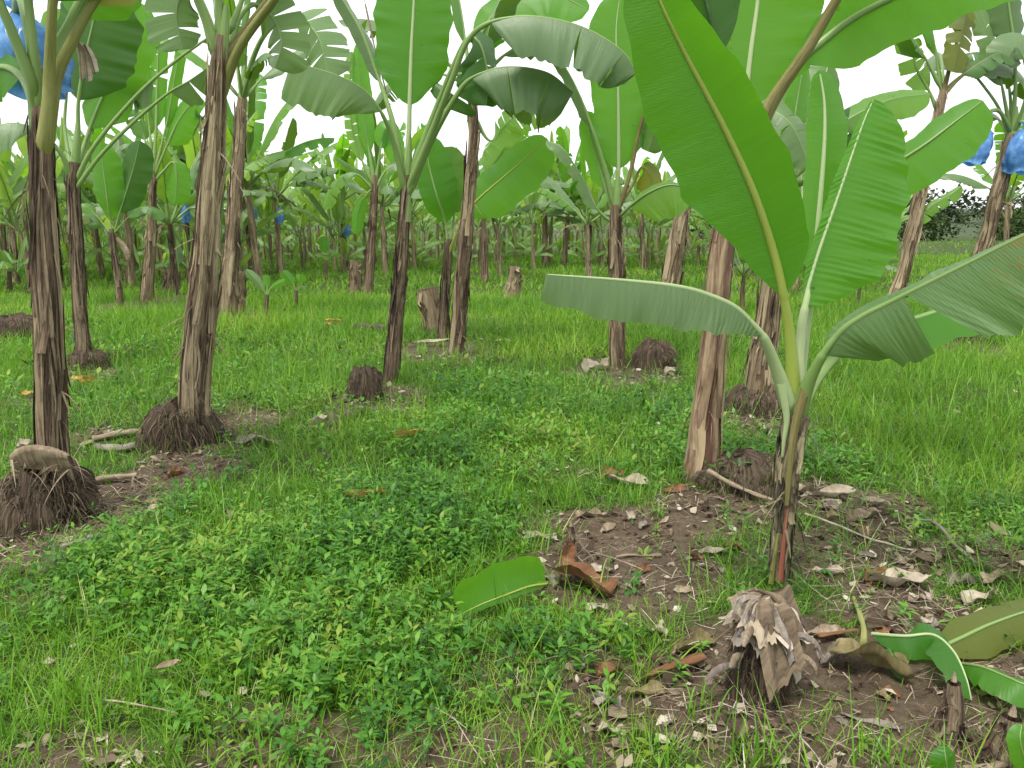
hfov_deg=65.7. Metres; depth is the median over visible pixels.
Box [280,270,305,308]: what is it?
banana sucker
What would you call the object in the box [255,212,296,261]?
banana plant
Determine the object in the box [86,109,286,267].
banana plant
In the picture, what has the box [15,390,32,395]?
dead leaf
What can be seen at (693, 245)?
banana plant
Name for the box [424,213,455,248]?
banana plant
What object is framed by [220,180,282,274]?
banana plant
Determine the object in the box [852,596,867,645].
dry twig
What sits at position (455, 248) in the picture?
banana plant
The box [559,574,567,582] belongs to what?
dead leaf
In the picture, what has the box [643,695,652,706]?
dead leaf
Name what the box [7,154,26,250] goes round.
banana plant
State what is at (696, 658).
rotten sheath
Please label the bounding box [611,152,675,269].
banana plant
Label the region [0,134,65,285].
banana plant
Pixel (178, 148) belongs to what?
banana plant
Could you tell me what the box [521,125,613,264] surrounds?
banana plant
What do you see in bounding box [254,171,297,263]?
banana plant
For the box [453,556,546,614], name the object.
fallen leaf
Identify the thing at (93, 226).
banana plant
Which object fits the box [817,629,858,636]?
dry twig
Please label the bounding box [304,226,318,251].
banana plant
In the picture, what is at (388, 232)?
banana plant
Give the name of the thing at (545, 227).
banana plant
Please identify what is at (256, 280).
banana sucker
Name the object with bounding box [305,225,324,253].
banana plant
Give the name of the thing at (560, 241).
banana plant
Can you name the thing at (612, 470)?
dead leaf
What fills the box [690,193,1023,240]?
distant thicket
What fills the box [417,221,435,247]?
banana plant
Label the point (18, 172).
banana plant
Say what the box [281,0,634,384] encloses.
banana plant
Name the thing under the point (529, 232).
banana plant
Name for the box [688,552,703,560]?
dead leaf
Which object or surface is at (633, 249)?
banana plant
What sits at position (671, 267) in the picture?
banana plant
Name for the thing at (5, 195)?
banana plant
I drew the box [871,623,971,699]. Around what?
cut leaf
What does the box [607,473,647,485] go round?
dead leaf
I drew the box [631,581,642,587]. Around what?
dead leaf
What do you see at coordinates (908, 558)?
dead leaf
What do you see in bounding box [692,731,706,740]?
dead leaf
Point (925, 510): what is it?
dead leaf
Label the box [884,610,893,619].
dead leaf
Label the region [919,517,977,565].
dry twig
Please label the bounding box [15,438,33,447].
dead leaf
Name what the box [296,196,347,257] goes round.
banana plant
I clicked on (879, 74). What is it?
sky
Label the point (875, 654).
dead leaf
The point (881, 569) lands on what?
dead leaf
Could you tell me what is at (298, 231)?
banana plant
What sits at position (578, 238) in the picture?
banana plant
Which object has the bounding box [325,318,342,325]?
dead leaf
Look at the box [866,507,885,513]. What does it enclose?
dead leaf
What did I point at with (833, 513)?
dead leaf
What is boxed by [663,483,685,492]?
dead leaf
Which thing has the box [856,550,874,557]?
dead leaf
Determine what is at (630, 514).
dead leaf
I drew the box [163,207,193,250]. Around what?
banana plant
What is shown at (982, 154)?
bunch bag
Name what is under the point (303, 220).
banana plant
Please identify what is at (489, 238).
banana plant
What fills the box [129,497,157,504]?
dead leaf
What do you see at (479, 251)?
banana plant
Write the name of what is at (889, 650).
cut leaf
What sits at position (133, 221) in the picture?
banana plant
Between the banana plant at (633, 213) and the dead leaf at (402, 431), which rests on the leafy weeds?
the dead leaf at (402, 431)
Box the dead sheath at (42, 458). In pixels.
[0,445,89,503]
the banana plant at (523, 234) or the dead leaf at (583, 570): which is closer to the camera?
the dead leaf at (583, 570)
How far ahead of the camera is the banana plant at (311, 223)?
40.03 m
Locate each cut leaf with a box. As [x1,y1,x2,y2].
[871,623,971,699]
[886,648,905,679]
[929,746,955,767]
[942,597,1023,658]
[961,662,1023,707]
[1006,723,1023,767]
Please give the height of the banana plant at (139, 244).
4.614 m
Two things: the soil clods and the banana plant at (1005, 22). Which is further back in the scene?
the banana plant at (1005, 22)
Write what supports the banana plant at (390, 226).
on the ground at (866, 689)
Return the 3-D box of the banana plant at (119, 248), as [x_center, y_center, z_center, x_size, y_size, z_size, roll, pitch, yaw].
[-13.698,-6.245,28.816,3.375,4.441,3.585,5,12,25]
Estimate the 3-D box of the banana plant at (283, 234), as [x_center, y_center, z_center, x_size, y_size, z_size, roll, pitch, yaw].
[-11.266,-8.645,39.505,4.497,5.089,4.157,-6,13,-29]
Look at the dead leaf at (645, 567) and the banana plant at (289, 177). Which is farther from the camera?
the banana plant at (289, 177)
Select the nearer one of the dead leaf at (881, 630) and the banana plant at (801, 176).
the dead leaf at (881, 630)
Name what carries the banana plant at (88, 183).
on the ground at (866, 689)
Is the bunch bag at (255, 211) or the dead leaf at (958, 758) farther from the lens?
the bunch bag at (255, 211)
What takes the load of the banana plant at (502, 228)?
on the ground at (866, 689)
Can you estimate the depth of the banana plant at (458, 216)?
29.69 m
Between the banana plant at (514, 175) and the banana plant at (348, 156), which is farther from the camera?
the banana plant at (348, 156)
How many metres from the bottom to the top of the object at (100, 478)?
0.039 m
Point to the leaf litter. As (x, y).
(622, 761)
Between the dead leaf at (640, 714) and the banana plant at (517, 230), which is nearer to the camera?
the dead leaf at (640, 714)
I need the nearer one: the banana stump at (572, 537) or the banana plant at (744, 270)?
the banana stump at (572, 537)
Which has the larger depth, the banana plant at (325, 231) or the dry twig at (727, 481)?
the banana plant at (325, 231)
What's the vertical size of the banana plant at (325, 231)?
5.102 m
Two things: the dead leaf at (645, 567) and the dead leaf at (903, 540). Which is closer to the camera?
the dead leaf at (645, 567)
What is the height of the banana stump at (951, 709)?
0.443 m
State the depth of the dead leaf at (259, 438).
5.60 m
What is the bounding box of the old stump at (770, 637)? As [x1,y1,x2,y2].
[704,584,820,712]
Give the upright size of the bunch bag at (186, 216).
0.603 m
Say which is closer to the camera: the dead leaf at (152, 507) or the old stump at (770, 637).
the old stump at (770, 637)
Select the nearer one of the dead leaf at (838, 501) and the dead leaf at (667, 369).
the dead leaf at (838, 501)
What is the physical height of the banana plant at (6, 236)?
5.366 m
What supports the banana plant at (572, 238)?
on the ground at (866, 689)
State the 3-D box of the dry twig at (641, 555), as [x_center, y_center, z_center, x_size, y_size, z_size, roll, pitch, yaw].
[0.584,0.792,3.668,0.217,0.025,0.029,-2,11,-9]
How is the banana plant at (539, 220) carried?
on the ground at (866, 689)
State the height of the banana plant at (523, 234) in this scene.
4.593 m
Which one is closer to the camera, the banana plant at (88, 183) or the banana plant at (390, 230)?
the banana plant at (88, 183)
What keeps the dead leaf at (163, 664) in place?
on the short grass at (106, 294)
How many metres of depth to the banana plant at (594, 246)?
31.16 m
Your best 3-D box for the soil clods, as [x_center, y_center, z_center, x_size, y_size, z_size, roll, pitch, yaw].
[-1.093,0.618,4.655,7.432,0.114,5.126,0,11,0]
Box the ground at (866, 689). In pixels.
[0,235,1023,767]
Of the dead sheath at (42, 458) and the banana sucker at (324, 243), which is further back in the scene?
the banana sucker at (324, 243)
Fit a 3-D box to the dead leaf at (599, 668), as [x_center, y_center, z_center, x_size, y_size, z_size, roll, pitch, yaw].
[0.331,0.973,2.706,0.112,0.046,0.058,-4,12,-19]
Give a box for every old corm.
[0,309,32,341]
[345,364,386,403]
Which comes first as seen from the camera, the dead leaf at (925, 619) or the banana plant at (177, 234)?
the dead leaf at (925, 619)
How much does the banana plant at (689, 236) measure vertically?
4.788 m
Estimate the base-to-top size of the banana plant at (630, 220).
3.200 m
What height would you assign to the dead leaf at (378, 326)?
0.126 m
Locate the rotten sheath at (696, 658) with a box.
[646,652,706,676]
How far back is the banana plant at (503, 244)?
38.54 m
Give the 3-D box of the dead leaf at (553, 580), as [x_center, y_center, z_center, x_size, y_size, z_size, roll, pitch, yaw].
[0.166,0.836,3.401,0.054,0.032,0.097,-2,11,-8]
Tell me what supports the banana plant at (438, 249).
on the ground at (866, 689)
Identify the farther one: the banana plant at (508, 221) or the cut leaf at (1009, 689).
the banana plant at (508, 221)
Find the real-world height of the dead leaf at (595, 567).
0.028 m
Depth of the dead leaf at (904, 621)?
3.04 m
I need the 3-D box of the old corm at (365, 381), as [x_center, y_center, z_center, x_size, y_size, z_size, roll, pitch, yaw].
[-1.288,-0.006,7.004,0.401,0.347,0.391,0,11,0]
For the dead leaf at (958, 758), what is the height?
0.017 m
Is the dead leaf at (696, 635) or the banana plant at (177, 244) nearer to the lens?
the dead leaf at (696, 635)
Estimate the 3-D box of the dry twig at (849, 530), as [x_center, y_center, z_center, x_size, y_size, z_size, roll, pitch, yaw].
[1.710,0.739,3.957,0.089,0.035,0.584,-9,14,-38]
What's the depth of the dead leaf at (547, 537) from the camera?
3.89 m
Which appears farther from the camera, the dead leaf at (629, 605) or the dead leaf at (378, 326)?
the dead leaf at (378, 326)
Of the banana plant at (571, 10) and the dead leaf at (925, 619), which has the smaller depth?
the dead leaf at (925, 619)
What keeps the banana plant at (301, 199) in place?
on the ground at (866, 689)
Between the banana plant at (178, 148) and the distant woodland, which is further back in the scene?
the distant woodland
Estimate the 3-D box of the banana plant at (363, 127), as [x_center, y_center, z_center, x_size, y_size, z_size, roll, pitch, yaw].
[-3.251,-4.807,18.189,2.267,5.671,0.577,0,11,0]
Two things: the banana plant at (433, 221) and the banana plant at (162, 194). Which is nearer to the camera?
the banana plant at (162, 194)
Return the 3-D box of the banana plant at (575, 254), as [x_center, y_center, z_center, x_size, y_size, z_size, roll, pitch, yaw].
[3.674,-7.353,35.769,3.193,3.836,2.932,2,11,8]
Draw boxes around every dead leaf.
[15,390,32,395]
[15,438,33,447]
[71,375,94,383]
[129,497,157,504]
[147,504,173,510]
[152,659,180,669]
[165,466,183,476]
[231,434,282,445]
[309,411,340,424]
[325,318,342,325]
[334,408,352,421]
[343,487,388,497]
[352,322,372,328]
[369,323,385,329]
[395,429,423,435]
[402,338,448,343]
[521,530,558,540]
[545,574,557,586]
[552,562,617,596]
[559,540,576,565]
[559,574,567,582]
[564,627,596,637]
[572,656,585,669]
[575,507,601,517]
[581,358,608,372]
[587,602,609,610]
[591,562,601,571]
[592,690,621,708]
[594,661,622,677]
[597,721,621,734]
[598,466,623,479]
[600,522,615,532]
[601,511,618,514]
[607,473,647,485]
[625,680,665,696]
[626,511,637,518]
[627,604,634,610]
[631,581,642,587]
[632,709,644,716]
[635,563,650,571]
[638,520,647,527]
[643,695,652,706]
[648,623,667,636]
[662,717,672,725]
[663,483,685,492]
[664,366,680,373]
[672,585,694,592]
[674,630,715,650]
[684,554,693,560]
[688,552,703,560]
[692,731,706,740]
[698,546,728,553]
[721,540,745,551]
[799,484,822,495]
[807,484,855,496]
[807,624,844,634]
[814,564,844,574]
[816,641,847,663]
[819,505,838,509]
[822,498,841,503]
[823,500,838,509]
[826,509,839,518]
[826,696,846,702]
[828,638,914,678]
[835,714,847,725]
[839,712,902,728]
[846,509,876,521]
[854,586,874,592]
[856,496,890,505]
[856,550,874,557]
[857,526,871,536]
[863,566,885,587]
[863,567,928,586]
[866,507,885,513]
[875,626,892,632]
[875,688,890,701]
[883,533,895,542]
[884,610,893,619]
[885,685,899,696]
[895,538,916,542]
[897,557,916,563]
[901,617,909,626]
[903,556,916,562]
[907,594,928,601]
[914,549,934,556]
[919,507,928,512]
[920,616,934,622]
[920,617,938,626]
[925,589,933,600]
[933,684,942,693]
[947,571,975,585]
[953,752,964,760]
[956,539,981,545]
[960,588,996,605]
[980,568,1008,583]
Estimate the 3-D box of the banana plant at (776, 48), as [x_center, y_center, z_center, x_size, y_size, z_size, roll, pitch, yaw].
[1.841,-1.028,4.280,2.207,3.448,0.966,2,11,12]
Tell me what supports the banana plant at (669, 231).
on the ground at (866, 689)
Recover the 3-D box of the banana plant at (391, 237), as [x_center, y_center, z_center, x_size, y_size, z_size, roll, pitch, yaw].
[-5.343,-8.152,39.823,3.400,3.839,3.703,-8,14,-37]
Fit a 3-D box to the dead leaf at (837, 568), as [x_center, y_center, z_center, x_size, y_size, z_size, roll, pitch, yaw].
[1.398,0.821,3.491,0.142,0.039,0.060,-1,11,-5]
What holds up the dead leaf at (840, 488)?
on the ground at (866, 689)
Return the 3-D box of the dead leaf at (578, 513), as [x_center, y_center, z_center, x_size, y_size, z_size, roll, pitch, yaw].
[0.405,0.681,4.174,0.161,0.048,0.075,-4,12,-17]
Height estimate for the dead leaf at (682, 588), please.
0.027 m
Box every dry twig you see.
[60,534,92,547]
[105,699,175,711]
[616,553,660,557]
[706,469,773,500]
[805,513,912,550]
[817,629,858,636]
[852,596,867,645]
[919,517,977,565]
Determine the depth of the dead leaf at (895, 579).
3.36 m
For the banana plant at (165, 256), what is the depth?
24.03 m
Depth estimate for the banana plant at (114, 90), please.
8.21 m
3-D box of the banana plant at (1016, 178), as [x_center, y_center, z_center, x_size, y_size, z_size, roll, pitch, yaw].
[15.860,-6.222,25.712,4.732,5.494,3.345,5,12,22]
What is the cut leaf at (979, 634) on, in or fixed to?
on the ground at (866, 689)
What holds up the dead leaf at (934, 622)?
on the ground at (866, 689)
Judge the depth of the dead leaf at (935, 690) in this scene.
2.62 m
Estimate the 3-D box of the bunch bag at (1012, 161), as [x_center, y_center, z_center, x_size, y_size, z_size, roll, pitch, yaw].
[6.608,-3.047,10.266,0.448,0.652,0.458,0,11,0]
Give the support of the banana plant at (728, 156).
on the ground at (866, 689)
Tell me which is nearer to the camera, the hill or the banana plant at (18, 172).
the banana plant at (18, 172)
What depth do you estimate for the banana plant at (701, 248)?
35.36 m
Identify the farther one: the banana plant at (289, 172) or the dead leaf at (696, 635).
the banana plant at (289, 172)
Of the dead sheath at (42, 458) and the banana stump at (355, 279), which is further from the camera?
the banana stump at (355, 279)
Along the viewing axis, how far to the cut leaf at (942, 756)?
2.17 m
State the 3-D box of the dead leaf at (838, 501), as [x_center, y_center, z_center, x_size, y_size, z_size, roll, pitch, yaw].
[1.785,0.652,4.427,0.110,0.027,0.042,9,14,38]
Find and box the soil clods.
[0,395,1023,767]
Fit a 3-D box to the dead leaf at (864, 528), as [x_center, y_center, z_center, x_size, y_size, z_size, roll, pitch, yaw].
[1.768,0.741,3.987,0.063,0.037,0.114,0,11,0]
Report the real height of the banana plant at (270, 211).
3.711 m
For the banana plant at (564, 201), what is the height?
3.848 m
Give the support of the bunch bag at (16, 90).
hanging from the banana plant at (19, 506)
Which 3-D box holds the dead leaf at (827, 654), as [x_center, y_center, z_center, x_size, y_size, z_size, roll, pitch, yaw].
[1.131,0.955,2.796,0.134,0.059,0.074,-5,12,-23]
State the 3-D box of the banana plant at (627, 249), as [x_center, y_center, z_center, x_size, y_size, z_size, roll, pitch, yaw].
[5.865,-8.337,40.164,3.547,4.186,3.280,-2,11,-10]
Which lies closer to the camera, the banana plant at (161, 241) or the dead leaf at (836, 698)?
the dead leaf at (836, 698)
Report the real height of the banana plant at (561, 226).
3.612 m
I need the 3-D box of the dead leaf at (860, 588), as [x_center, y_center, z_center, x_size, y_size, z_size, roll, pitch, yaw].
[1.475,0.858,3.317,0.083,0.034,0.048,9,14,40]
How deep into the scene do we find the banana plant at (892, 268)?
15.29 m
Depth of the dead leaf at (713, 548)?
3.76 m
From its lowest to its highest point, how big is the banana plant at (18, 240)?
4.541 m
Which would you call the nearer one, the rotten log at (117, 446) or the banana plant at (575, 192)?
the rotten log at (117, 446)
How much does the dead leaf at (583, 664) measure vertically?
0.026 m
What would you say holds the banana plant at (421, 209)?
on the ground at (866, 689)
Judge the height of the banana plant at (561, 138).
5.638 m
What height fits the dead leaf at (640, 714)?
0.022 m
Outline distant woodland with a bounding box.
[904,183,1023,223]
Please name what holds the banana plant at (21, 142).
on the ground at (866, 689)
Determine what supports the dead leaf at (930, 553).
on the ground at (866, 689)
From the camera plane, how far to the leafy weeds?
3.41 m
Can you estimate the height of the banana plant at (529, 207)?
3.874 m
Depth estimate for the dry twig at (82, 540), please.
3.79 m
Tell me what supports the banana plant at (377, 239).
on the ground at (866, 689)
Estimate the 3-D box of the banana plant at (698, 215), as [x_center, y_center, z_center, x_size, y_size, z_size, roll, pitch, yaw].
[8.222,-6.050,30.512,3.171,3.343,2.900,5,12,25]
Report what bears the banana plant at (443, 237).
on the ground at (866, 689)
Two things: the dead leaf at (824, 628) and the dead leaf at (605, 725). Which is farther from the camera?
the dead leaf at (824, 628)
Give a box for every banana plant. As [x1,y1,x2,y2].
[0,0,141,543]
[0,1,208,372]
[0,118,65,265]
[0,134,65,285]
[0,148,11,274]
[0,156,82,290]
[0,170,65,261]
[0,187,124,279]
[0,224,17,248]
[7,149,99,233]
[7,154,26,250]
[9,116,95,274]
[11,151,89,260]
[15,200,101,268]
[55,109,191,286]
[56,125,105,276]
[59,203,96,264]
[61,177,182,285]
[64,141,163,307]
[81,131,173,273]
[82,138,255,294]
[83,156,113,250]
[84,205,181,259]
[85,218,122,258]
[85,227,107,254]
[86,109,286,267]
[87,138,194,275]
[96,200,194,278]
[104,216,120,254]
[105,126,196,281]
[116,50,204,303]
[116,154,145,263]
[119,217,145,256]
[132,0,310,456]
[160,0,351,316]
[162,205,194,268]
[163,206,190,249]
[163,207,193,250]
[166,185,271,272]
[171,74,334,280]
[175,213,191,245]
[183,202,226,255]
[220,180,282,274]
[222,176,300,270]
[223,177,272,211]
[226,113,315,270]
[243,98,338,274]
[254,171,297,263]
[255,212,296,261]
[257,174,301,260]
[257,190,330,268]
[260,175,305,252]
[261,157,324,262]
[262,169,330,265]
[271,217,308,259]
[273,174,308,258]
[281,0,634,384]
[286,165,369,269]
[289,179,370,272]
[290,187,307,243]
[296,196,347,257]
[300,133,399,270]
[301,222,334,250]
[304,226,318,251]
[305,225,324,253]
[310,195,356,250]
[314,163,394,260]
[315,180,362,259]
[322,227,337,239]
[323,45,418,293]
[331,172,399,268]
[333,113,426,274]
[333,154,361,256]
[338,0,589,356]
[349,206,415,262]
[351,172,437,267]
[354,154,396,259]
[355,126,457,269]
[358,173,388,251]
[378,190,438,265]
[378,211,428,255]
[379,217,417,232]
[386,198,432,257]
[386,231,394,252]
[393,116,570,281]
[412,126,554,341]
[414,213,441,256]
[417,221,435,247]
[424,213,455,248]
[424,215,457,258]
[430,224,449,246]
[433,223,453,239]
[441,219,458,250]
[444,211,519,267]
[457,218,494,254]
[473,192,542,276]
[474,218,506,265]
[478,221,503,249]
[487,212,527,262]
[487,226,509,256]
[489,213,550,259]
[501,195,559,257]
[501,209,535,259]
[505,198,582,260]
[507,170,580,268]
[510,213,534,244]
[510,220,542,253]
[514,153,580,265]
[519,222,538,245]
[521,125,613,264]
[526,126,631,265]
[534,208,572,254]
[536,142,632,275]
[540,0,1023,587]
[541,224,570,250]
[546,0,688,371]
[546,172,637,264]
[553,209,601,259]
[554,168,631,265]
[559,206,636,263]
[568,207,601,262]
[568,224,585,254]
[570,230,585,253]
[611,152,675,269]
[611,162,655,260]
[613,181,672,267]
[621,185,634,257]
[622,171,668,262]
[624,216,653,259]
[626,215,694,265]
[626,219,645,242]
[644,218,697,256]
[645,226,667,251]
[654,215,707,260]
[659,206,693,284]
[666,171,686,248]
[677,180,709,250]
[678,0,1014,502]
[684,210,700,264]
[689,222,710,254]
[690,208,709,254]
[693,211,711,228]
[699,224,760,310]
[722,65,992,420]
[790,172,804,289]
[856,239,899,306]
[878,11,1023,297]
[901,194,912,221]
[940,122,1023,241]
[944,0,1023,343]
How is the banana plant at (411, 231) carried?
on the ground at (866, 689)
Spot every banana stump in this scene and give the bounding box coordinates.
[158,268,171,289]
[237,271,254,313]
[348,261,363,292]
[406,286,439,335]
[503,266,524,297]
[546,520,598,564]
[880,659,1008,764]
[927,690,1023,767]
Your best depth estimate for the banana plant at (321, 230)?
43.99 m
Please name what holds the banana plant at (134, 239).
on the ground at (866, 689)
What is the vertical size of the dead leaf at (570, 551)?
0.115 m
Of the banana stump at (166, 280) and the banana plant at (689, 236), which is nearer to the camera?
the banana stump at (166, 280)
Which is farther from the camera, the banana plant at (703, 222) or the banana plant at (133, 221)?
the banana plant at (703, 222)
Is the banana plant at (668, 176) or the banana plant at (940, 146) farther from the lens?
the banana plant at (668, 176)
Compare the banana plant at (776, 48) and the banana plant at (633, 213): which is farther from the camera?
the banana plant at (633, 213)
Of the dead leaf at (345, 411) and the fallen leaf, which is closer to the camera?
the fallen leaf
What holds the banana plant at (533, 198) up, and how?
on the ground at (866, 689)
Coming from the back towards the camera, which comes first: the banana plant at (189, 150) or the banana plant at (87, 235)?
the banana plant at (87, 235)
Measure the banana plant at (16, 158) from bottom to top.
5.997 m
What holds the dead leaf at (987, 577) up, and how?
on the ground at (866, 689)
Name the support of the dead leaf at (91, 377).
on the ground at (866, 689)
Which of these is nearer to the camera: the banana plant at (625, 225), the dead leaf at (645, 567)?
the dead leaf at (645, 567)
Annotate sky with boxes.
[0,0,1023,210]
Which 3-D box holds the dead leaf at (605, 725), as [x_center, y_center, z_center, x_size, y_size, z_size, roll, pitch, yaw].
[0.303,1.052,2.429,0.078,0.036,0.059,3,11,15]
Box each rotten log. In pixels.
[91,428,141,441]
[93,441,135,452]
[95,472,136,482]
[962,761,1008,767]
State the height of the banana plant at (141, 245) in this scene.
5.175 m
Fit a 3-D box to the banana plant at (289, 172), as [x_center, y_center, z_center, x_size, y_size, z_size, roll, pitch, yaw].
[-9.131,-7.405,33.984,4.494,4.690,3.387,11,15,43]
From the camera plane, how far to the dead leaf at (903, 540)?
3.90 m
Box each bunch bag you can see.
[0,0,74,99]
[180,205,190,222]
[253,209,257,219]
[275,206,283,223]
[343,225,350,236]
[961,131,993,166]
[1001,122,1023,174]
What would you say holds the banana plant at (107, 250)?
on the ground at (866, 689)
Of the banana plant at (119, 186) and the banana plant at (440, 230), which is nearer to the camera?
the banana plant at (119, 186)
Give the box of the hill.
[8,208,1023,236]
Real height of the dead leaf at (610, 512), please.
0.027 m
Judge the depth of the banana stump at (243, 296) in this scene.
14.07 m
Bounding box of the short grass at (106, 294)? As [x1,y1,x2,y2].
[0,238,1023,767]
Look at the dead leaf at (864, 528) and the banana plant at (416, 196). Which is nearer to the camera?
the dead leaf at (864, 528)
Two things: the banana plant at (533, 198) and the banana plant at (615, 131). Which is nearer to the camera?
the banana plant at (615, 131)
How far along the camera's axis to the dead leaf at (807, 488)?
4.57 m
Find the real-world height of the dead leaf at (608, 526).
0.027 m
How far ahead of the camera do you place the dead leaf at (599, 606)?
3.16 m
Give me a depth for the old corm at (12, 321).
10.89 m
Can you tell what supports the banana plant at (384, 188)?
on the ground at (866, 689)
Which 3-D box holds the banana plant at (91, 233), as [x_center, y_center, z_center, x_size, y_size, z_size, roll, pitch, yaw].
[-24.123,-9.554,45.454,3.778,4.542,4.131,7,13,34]
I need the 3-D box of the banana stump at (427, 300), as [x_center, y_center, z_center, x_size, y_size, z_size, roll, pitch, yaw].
[-1.169,-0.982,11.445,0.641,0.863,0.584,0,11,0]
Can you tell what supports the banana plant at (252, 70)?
on the ground at (866, 689)
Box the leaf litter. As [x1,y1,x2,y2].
[0,351,1023,767]
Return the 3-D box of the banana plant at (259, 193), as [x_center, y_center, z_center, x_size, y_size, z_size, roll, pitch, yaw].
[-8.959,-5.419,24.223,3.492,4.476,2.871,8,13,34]
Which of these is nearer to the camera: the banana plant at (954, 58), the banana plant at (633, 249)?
the banana plant at (954, 58)
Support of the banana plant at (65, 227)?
on the ground at (866, 689)
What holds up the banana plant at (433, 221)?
on the ground at (866, 689)
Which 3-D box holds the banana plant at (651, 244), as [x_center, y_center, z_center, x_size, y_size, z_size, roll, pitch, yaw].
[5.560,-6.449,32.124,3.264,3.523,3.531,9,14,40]
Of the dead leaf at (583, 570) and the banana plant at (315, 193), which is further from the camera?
the banana plant at (315, 193)
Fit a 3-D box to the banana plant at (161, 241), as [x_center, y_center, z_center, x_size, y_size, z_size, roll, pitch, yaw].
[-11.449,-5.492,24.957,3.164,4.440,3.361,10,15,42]
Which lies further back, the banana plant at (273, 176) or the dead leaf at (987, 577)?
the banana plant at (273, 176)
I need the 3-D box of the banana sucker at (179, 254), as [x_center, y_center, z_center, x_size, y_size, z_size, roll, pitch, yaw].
[-8.327,-2.841,19.671,0.368,1.114,0.114,0,11,0]
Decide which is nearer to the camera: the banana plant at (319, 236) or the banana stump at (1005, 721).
the banana stump at (1005, 721)
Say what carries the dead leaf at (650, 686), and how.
on the ground at (866, 689)
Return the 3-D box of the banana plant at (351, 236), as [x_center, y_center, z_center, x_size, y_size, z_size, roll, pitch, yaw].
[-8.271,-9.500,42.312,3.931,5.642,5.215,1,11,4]
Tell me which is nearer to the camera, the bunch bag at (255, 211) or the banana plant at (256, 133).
the banana plant at (256, 133)
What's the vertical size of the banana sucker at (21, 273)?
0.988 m
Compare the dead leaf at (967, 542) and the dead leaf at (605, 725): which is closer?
the dead leaf at (605, 725)
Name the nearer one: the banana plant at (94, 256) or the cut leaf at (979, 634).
the cut leaf at (979, 634)
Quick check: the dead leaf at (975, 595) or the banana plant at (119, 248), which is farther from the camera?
the banana plant at (119, 248)
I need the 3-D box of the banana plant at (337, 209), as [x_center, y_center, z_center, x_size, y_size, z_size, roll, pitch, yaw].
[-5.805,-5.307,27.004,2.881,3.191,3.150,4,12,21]
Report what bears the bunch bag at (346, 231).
hanging from the banana plant at (348, 156)
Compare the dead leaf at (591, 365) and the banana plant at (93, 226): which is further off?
the banana plant at (93, 226)
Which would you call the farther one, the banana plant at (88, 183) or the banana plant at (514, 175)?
the banana plant at (88, 183)
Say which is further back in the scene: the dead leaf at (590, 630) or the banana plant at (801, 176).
the banana plant at (801, 176)
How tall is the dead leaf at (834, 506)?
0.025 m
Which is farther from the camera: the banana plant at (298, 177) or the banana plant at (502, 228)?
the banana plant at (502, 228)
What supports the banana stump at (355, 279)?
on the ground at (866, 689)
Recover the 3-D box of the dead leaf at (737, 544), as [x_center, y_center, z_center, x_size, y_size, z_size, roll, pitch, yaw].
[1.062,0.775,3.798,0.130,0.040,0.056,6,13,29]
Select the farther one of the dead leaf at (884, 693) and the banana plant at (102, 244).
the banana plant at (102, 244)
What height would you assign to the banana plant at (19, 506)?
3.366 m
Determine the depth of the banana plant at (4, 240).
26.10 m
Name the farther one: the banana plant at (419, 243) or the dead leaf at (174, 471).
the banana plant at (419, 243)
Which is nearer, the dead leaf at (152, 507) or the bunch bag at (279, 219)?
the dead leaf at (152, 507)
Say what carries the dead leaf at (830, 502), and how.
on the ground at (866, 689)
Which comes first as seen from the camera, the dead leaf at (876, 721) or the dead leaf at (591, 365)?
the dead leaf at (876, 721)
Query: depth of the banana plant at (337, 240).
38.30 m
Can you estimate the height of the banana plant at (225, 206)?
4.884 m
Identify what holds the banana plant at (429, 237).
on the ground at (866, 689)
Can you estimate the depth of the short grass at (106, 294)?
5.40 m
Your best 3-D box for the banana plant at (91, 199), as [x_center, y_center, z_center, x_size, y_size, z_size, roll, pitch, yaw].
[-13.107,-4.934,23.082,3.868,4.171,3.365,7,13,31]
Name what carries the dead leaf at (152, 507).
on the ground at (866, 689)
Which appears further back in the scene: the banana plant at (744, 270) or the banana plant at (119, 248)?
the banana plant at (119, 248)
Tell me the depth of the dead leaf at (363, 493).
4.26 m
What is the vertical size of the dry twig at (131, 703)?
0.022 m
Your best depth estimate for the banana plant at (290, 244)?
38.93 m
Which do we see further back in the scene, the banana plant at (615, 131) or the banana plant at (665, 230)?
the banana plant at (665, 230)
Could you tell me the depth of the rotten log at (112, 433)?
5.76 m
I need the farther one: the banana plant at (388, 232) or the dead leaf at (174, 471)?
the banana plant at (388, 232)
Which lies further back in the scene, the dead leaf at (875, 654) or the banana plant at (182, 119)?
the banana plant at (182, 119)
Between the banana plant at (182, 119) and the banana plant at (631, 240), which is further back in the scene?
the banana plant at (631, 240)
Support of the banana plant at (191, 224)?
on the ground at (866, 689)
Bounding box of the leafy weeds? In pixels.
[0,314,1023,767]
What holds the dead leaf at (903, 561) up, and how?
on the ground at (866, 689)
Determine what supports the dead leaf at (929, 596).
on the ground at (866, 689)
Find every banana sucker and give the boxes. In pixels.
[0,253,24,289]
[168,247,182,289]
[245,269,285,315]
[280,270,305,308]
[318,236,338,280]
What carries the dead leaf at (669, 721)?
on the ground at (866, 689)

